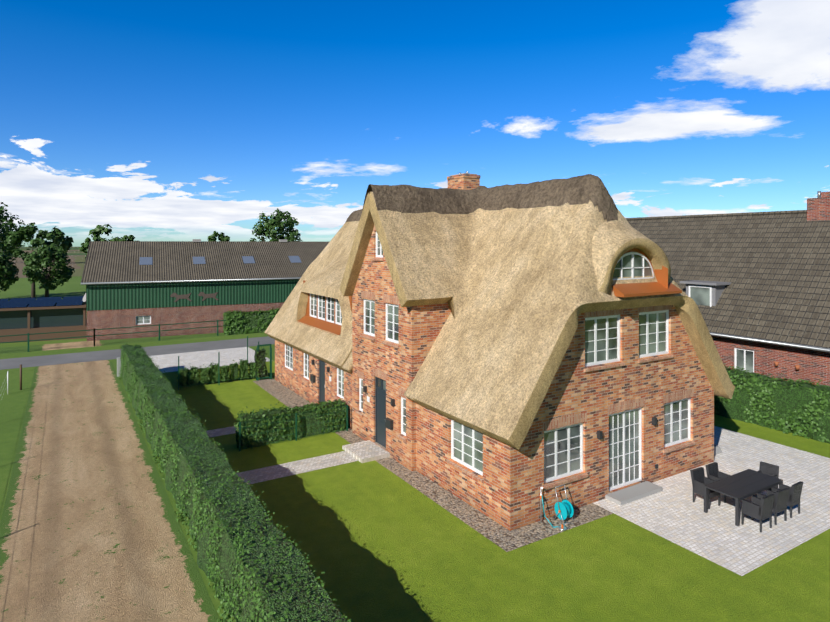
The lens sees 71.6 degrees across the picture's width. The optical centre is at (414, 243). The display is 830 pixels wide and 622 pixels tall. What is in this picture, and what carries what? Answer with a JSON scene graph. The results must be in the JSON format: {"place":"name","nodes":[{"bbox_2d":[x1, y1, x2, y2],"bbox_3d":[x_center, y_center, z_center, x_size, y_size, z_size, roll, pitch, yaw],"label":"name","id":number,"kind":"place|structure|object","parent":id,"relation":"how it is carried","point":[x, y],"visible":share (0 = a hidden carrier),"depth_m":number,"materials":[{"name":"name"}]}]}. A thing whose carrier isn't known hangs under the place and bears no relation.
{"place":"outdoors","nodes":[
{"label":"outdoors","id":0,"kind":"place"},
{"bbox_2d":[0,247,85,277],"bbox_3d":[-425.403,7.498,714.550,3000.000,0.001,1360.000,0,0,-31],"label":"fields","id":1,"kind":"structure","parent":0,"point":[77,258],"depth_m":251.85,"materials":[{"name":"green plant"}]},
{"bbox_2d":[35,226,73,261],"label":"horizon tree","id":2,"kind":"object","parent":1,"relation":"on","point":[62,240],"visible":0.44,"depth_m":213.55,"materials":[{"name":"green plant"}]},
{"bbox_2d":[85,237,109,255],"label":"horizon tree","id":3,"kind":"object","parent":1,"relation":"on","point":[97,239],"visible":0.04,"depth_m":258.82,"materials":[{"name":"green plant"}]},
{"bbox_2d":[123,235,135,240],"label":"horizon tree","id":4,"kind":"object","parent":1,"relation":"on","point":[131,237],"visible":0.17,"depth_m":286.42,"materials":[{"name":"green plant"}]},
{"bbox_2d":[208,231,229,240],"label":"horizon tree","id":5,"kind":"object","parent":1,"relation":"on","point":[221,236],"visible":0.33,"depth_m":234.32,"materials":[{"name":"green plant"}]},
{"bbox_2d":[0,360,219,621],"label":"dirt track","id":6,"kind":"structure","parent":0,"point":[90,529],"depth_m":15.56,"materials":[{"name":"brown soil"}]},
{"bbox_2d":[0,276,267,621],"bbox_3d":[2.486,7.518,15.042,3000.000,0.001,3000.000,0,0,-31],"label":"ground","id":7,"kind":"structure","parent":0,"point":[13,402],"depth_m":26.38,"materials":[{"name":"green plant"}]},
{"bbox_2d":[0,251,18,291],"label":"tree","id":8,"kind":"object","parent":7,"relation":"on","point":[8,278],"visible":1,"depth_m":59.88,"materials":[{"name":"green plant"}]},
{"bbox_2d":[0,364,21,399],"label":"paddock fence","id":9,"kind":"object","parent":7,"relation":"on","point":[20,379],"visible":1,"depth_m":29.48,"materials":[{"name":"white paint"}]},
{"bbox_2d":[0,202,31,272],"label":"tree","id":10,"kind":"object","parent":7,"relation":"on","point":[5,228],"visible":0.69,"depth_m":74.36,"materials":[{"name":"green plant"}]},
{"bbox_2d":[6,222,56,299],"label":"tree","id":11,"kind":"object","parent":7,"relation":"on","point":[27,232],"visible":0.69,"depth_m":68.86,"materials":[{"name":"green plant"}]},
{"bbox_2d":[20,245,74,296],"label":"tree","id":12,"kind":"object","parent":7,"relation":"on","point":[34,272],"visible":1,"depth_m":64.58,"materials":[{"name":"green plant"}]},
{"bbox_2d":[79,224,124,259],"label":"tree","id":13,"kind":"object","parent":7,"relation":"on","point":[97,231],"visible":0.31,"depth_m":71.12,"materials":[{"name":"green plant"}]},
{"bbox_2d":[0,320,225,351],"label":"rail fence","id":14,"kind":"object","parent":7,"relation":"on","point":[94,329],"visible":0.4,"depth_m":42.53,"materials":[{"name":"brown wood"}]},
{"bbox_2d":[0,332,263,353],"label":"barn yard","id":15,"kind":"structure","parent":7,"relation":"on","point":[33,348],"depth_m":43.20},
{"bbox_2d":[0,333,267,358],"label":"verge","id":16,"kind":"structure","parent":7,"relation":"on","point":[91,349],"depth_m":41.94,"materials":[{"name":"green plant"}]},
{"bbox_2d":[0,344,274,373],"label":"verge","id":17,"kind":"structure","parent":7,"relation":"on","point":[267,349],"depth_m":37.25,"materials":[{"name":"green plant"}]},
{"bbox_2d":[87,302,283,340],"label":"brick wall","id":18,"kind":"structure","parent":7,"relation":"on","point":[105,319],"depth_m":46.51,"materials":[{"name":"red brick"}]},
{"bbox_2d":[136,311,242,324],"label":"barn windows","id":19,"kind":"structure","parent":18,"relation":"in","point":[140,320],"depth_m":46.00,"materials":[{"name":"white glass"}]},
{"bbox_2d":[86,277,299,310],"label":"barn wall cladding","id":20,"kind":"structure","parent":7,"relation":"on","point":[124,296],"depth_m":47.13,"materials":[{"name":"green metal"}]},
{"bbox_2d":[81,241,328,282],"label":"barn roof","id":21,"kind":"structure","parent":20,"relation":"on","point":[115,261],"depth_m":50.31,"materials":[{"name":"grey metal"}]},
{"bbox_2d":[119,343,351,621],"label":"long hedge","id":22,"kind":"object","parent":7,"relation":"on","point":[252,564],"visible":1,"depth_m":12.74,"materials":[{"name":"green plant"}]},
{"bbox_2d":[223,307,279,334],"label":"hedge","id":23,"kind":"object","parent":7,"relation":"on","point":[244,322],"visible":0.44,"depth_m":48.00,"materials":[{"name":"green plant"}]},
{"bbox_2d":[250,208,302,241],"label":"tree","id":24,"kind":"object","parent":7,"relation":"on","point":[280,221],"visible":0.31,"depth_m":79.04,"materials":[{"name":"green plant"}]},
{"bbox_2d":[0,336,274,369],"bbox_3d":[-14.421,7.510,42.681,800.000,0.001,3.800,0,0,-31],"label":"road","id":25,"kind":"structure","parent":0,"point":[33,361],"depth_m":39.27,"materials":[{"name":"grey asphalt"}]},
{"bbox_2d":[0,239,300,342],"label":"barn","id":26,"kind":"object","parent":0,"point":[18,316],"visible":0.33,"depth_m":44.91,"materials":[{"name":"wood"}]},
{"bbox_2d":[149,347,269,372],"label":"driveway","id":27,"kind":"structure","parent":0,"point":[169,362],"depth_m":37.56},
{"bbox_2d":[342,352,352,372],"bbox_3d":[-1.616,3.238,23.611,2.844,3.817,0.400,0,0,-31],"label":"roof edge","id":28,"kind":"object","parent":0,"point":[347,366],"visible":0.15,"depth_m":22.85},
{"bbox_2d":[0,0,829,246],"label":"sky","id":29,"kind":"structure","parent":0,"point":[148,120],"materials":[{"name":"blue"}]},
{"bbox_2d":[162,361,829,621],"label":"lawn","id":30,"kind":"structure","parent":0,"point":[379,543],"depth_m":13.64,"materials":[{"name":"green plant"}]},
{"bbox_2d":[177,368,189,385],"bbox_3d":[-12.075,6.926,30.029,0.646,1.005,0.515,0,0,-31],"label":"young plant","id":31,"kind":"object","parent":30,"relation":"on","point":[183,378],"visible":0.92,"depth_m":29.93,"materials":[{"name":"green plant"}]},
{"bbox_2d":[187,366,200,385],"bbox_3d":[-11.627,6.889,30.309,0.800,1.102,0.499,0,0,-31],"label":"young plant","id":32,"kind":"object","parent":30,"relation":"on","point":[194,372],"visible":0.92,"depth_m":30.21,"materials":[{"name":"green plant"}]},
{"bbox_2d":[197,364,211,382],"bbox_3d":[-11.177,6.928,30.545,0.806,1.034,0.593,0,0,-31],"label":"young plant","id":33,"kind":"object","parent":30,"relation":"on","point":[205,375],"visible":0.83,"depth_m":30.45,"materials":[{"name":"green plant"}]},
{"bbox_2d":[209,363,217,382],"bbox_3d":[-10.757,6.897,30.847,0.645,1.068,0.504,0,0,-31],"label":"young plant","id":34,"kind":"object","parent":30,"relation":"on","point":[214,372],"visible":0.83,"depth_m":30.74,"materials":[{"name":"green plant"}]},
{"bbox_2d":[178,348,256,389],"bbox_3d":[-10.398,6.643,30.547,4.050,1.750,0.050,0,0,-31],"label":"fence","id":35,"kind":"object","parent":30,"relation":"on","point":[218,369],"visible":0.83,"depth_m":30.53,"materials":[{"name":"green metal"}]},
{"bbox_2d":[220,365,229,380],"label":"young plant","id":36,"kind":"object","parent":30,"relation":"on","point":[224,373],"visible":0.94,"depth_m":31.02,"materials":[{"name":"green plant"}]},
{"bbox_2d":[229,360,239,379],"bbox_3d":[-9.877,6.909,31.415,0.637,1.036,0.429,0,0,-31],"label":"young plant","id":37,"kind":"object","parent":30,"relation":"on","point":[233,374],"visible":0.94,"depth_m":31.32,"materials":[{"name":"green plant"}]},
{"bbox_2d":[239,359,248,378],"bbox_3d":[-9.425,6.867,31.666,0.630,1.134,0.485,0,0,-31],"label":"young plant","id":38,"kind":"object","parent":30,"relation":"on","point":[243,368],"visible":0.98,"depth_m":31.60,"materials":[{"name":"green plant"}]},
{"bbox_2d":[247,361,255,377],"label":"hedge","id":39,"kind":"object","parent":30,"relation":"on","point":[251,371],"visible":0.48,"depth_m":31.81,"materials":[{"name":"green plant"}]},
{"bbox_2d":[247,336,271,379],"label":"fence posts","id":40,"kind":"object","parent":30,"relation":"on","point":[271,356],"visible":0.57,"depth_m":31.75,"materials":[{"name":"green metal"}]},
{"bbox_2d":[253,349,267,377],"bbox_3d":[-8.521,6.573,31.620,0.822,1.543,0.480,0,0,-31],"label":"hedge","id":41,"kind":"object","parent":30,"relation":"on","point":[260,367],"visible":0.96,"depth_m":31.57,"materials":[{"name":"green plant"}]},
{"bbox_2d":[257,344,270,380],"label":"green gate","id":42,"kind":"structure","parent":30,"relation":"on","point":[263,345],"depth_m":31.75,"materials":[{"name":"green metal"}]},
{"bbox_2d":[205,426,357,484],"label":"paths","id":43,"kind":"structure","parent":30,"relation":"on","point":[295,467],"depth_m":19.46,"materials":[{"name":"grey stone"}]},
{"bbox_2d":[234,398,345,448],"bbox_3d":[-4.744,6.840,22.371,4.383,1.450,1.043,0,0,-31],"label":"hedge","id":44,"kind":"object","parent":30,"relation":"on","point":[266,414],"visible":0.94,"depth_m":22.04,"materials":[{"name":"green plant"}]},
{"bbox_2d":[239,405,347,450],"bbox_3d":[-4.524,6.993,21.949,4.300,1.050,0.050,0,0,-31],"label":"fence","id":45,"kind":"object","parent":30,"relation":"on","point":[296,419],"visible":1,"depth_m":21.93,"materials":[{"name":"green metal"}]},
{"bbox_2d":[117,357,721,454],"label":"stone block and cabinet","id":46,"kind":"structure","parent":30,"relation":"on","point":[717,450],"depth_m":32.41,"materials":[{"name":"grey"}]},
{"bbox_2d":[253,378,612,551],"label":"pebbles","id":47,"kind":"object","parent":30,"relation":"on","point":[499,535],"visible":0.67,"depth_m":16.19,"materials":[{"name":"grey gravel"}]},
{"bbox_2d":[342,440,389,462],"bbox_3d":[-1.764,7.453,20.648,1.100,0.130,1.600,0,0,-31],"label":"entrance step","id":48,"kind":"object","parent":47,"relation":"on","point":[365,451],"visible":0.93,"depth_m":20.44,"materials":[{"name":"grey stone"}]},
{"bbox_2d":[540,484,573,530],"bbox_3d":[3.858,7.006,15.386,0.903,1.024,0.695,0,0,-31],"label":"hose reel cart","id":49,"kind":"object","parent":47,"relation":"on","point":[564,509],"visible":1,"depth_m":15.49,"materials":[{"name":"teal plastic"}]},
{"bbox_2d":[275,230,713,530],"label":"house walls","id":50,"kind":"structure","parent":30,"relation":"on","point":[506,494],"depth_m":18.21,"materials":[{"name":"red brick"}]},
{"bbox_2d":[319,360,385,447],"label":"front doors","id":51,"kind":"structure","parent":50,"relation":"in","point":[380,409],"depth_m":21.17,"materials":[{"name":"grey wood"}]},
{"bbox_2d":[310,359,657,468],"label":"wall lamps","id":52,"kind":"object","parent":50,"relation":"attached to","point":[389,423],"visible":0.96,"depth_m":20.10,"materials":[{"name":"black metal"}]},
{"bbox_2d":[285,231,690,490],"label":"house windows","id":53,"kind":"structure","parent":50,"relation":"in","point":[563,452],"depth_m":17.47,"materials":[{"name":"white wood"}]},
{"bbox_2d":[282,225,694,505],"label":"house trims","id":54,"kind":"object","parent":50,"relation":"attached to","point":[632,493],"visible":0.54,"depth_m":17.33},
{"bbox_2d":[264,192,734,449],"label":"thatch roof","id":55,"kind":"structure","parent":50,"relation":"attached to","point":[516,307],"depth_m":18.61,"materials":[{"name":"beige wicker"}]},
{"bbox_2d":[404,313,454,402],"bbox_3d":[0.967,3.238,19.388,2.844,3.817,0.500,0,0,-31],"label":"roof edge","id":56,"kind":"object","parent":55,"relation":"attached to","point":[421,372],"visible":0.23,"depth_m":19.06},
{"bbox_2d":[447,174,479,189],"bbox_3d":[2.221,-1.532,26.398,0.950,3.100,1.300,0,0,-31],"label":"chimney","id":57,"kind":"object","parent":55,"relation":"on","point":[466,181],"visible":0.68,"depth_m":25.92,"materials":[{"name":"brick"}]},
{"bbox_2d":[450,171,476,175],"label":"chimney caps","id":58,"kind":"object","parent":57,"relation":"on","point":[463,173],"visible":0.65,"depth_m":26.06,"materials":[{"name":"grey metal"}]},
{"bbox_2d":[345,174,617,222],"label":"roof ridge","id":59,"kind":"structure","parent":55,"relation":"on","point":[583,189],"depth_m":20.89,"materials":[{"name":"brown wicker"}]},
{"bbox_2d":[298,248,681,335],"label":"dormer faces","id":60,"kind":"object","parent":55,"relation":"on","point":[661,286],"visible":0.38,"depth_m":17.71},
{"bbox_2d":[310,252,653,325],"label":"dormer windows","id":61,"kind":"structure","parent":60,"relation":"in","point":[632,264],"depth_m":17.76,"materials":[{"name":"white glass"}]},
{"bbox_2d":[534,202,670,294],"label":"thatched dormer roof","id":62,"kind":"structure","parent":55,"relation":"attached to","point":[614,241],"depth_m":17.38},
{"bbox_2d":[714,363,829,443],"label":"hedge","id":63,"kind":"object","parent":30,"relation":"on","point":[800,408],"visible":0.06,"depth_m":23.12,"materials":[{"name":"green plant"}]},
{"bbox_2d":[593,426,829,575],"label":"patio","id":64,"kind":"structure","parent":0,"point":[672,511],"depth_m":16.06,"materials":[{"name":"grey stone"}]},
{"bbox_2d":[690,467,719,508],"bbox_3d":[8.376,7.056,16.629,0.500,0.900,0.600,0,0,-28],"label":"chair","id":65,"kind":"object","parent":64,"relation":"on","point":[699,479],"visible":0.77,"depth_m":16.65,"materials":[{"name":"wicker"}]},
{"bbox_2d":[705,462,733,502],"bbox_3d":[9.013,7.056,17.019,0.500,0.900,0.600,0,0,-32],"label":"chair","id":66,"kind":"object","parent":64,"relation":"on","point":[713,472],"visible":0.38,"depth_m":17.12,"materials":[{"name":"wicker"}]},
{"bbox_2d":[704,469,782,525],"bbox_3d":[9.293,7.134,16.275,2.300,0.743,0.960,0,0,-31],"label":"garden table","id":67,"kind":"object","parent":64,"relation":"on","point":[739,486],"visible":0.92,"depth_m":16.08,"materials":[{"name":"grey"}]},
{"bbox_2d":[741,494,774,531],"bbox_3d":[9.091,7.056,15.261,0.500,0.900,0.600,0,0,-30],"label":"chair","id":68,"kind":"object","parent":64,"relation":"on","point":[757,508],"visible":1,"depth_m":15.11,"materials":[{"name":"wicker"}]},
{"bbox_2d":[753,461,778,495],"bbox_3d":[10.406,7.056,17.079,0.600,0.900,0.500,0,0,-38],"label":"chair","id":69,"kind":"object","parent":64,"relation":"on","point":[769,469],"visible":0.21,"depth_m":17.17,"materials":[{"name":"wicker"}]},
{"bbox_2d":[757,488,789,524],"bbox_3d":[9.730,7.056,15.652,0.500,0.900,0.600,0,0,-28],"label":"chair","id":70,"kind":"object","parent":64,"relation":"on","point":[780,501],"visible":0.67,"depth_m":15.42,"materials":[{"name":"wicker"}]},
{"bbox_2d":[772,481,802,517],"bbox_3d":[10.372,7.056,16.045,0.500,0.900,0.600,0,0,-33],"label":"chair","id":71,"kind":"object","parent":64,"relation":"on","point":[795,491],"visible":0.6,"depth_m":15.82,"materials":[{"name":"wicker"}]},
{"bbox_2d":[711,336,829,385],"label":"neighbour walls","id":72,"kind":"structure","parent":0,"point":[814,365],"depth_m":26.98,"materials":[{"name":"red brick"}]},
{"bbox_2d":[689,285,753,372],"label":"windows","id":73,"kind":"structure","parent":72,"relation":"in","point":[702,295],"depth_m":28.98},
{"bbox_2d":[628,214,829,347],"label":"neighbour roof","id":74,"kind":"structure","parent":72,"relation":"on","point":[774,270],"depth_m":30.14,"materials":[{"name":"grey tile"}]},
{"bbox_2d":[625,191,829,369],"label":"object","id":75,"kind":"object","parent":74,"relation":"attached to","point":[818,207],"visible":0.54,"depth_m":30.49,"materials":[{"name":"white paint"}]}
]}

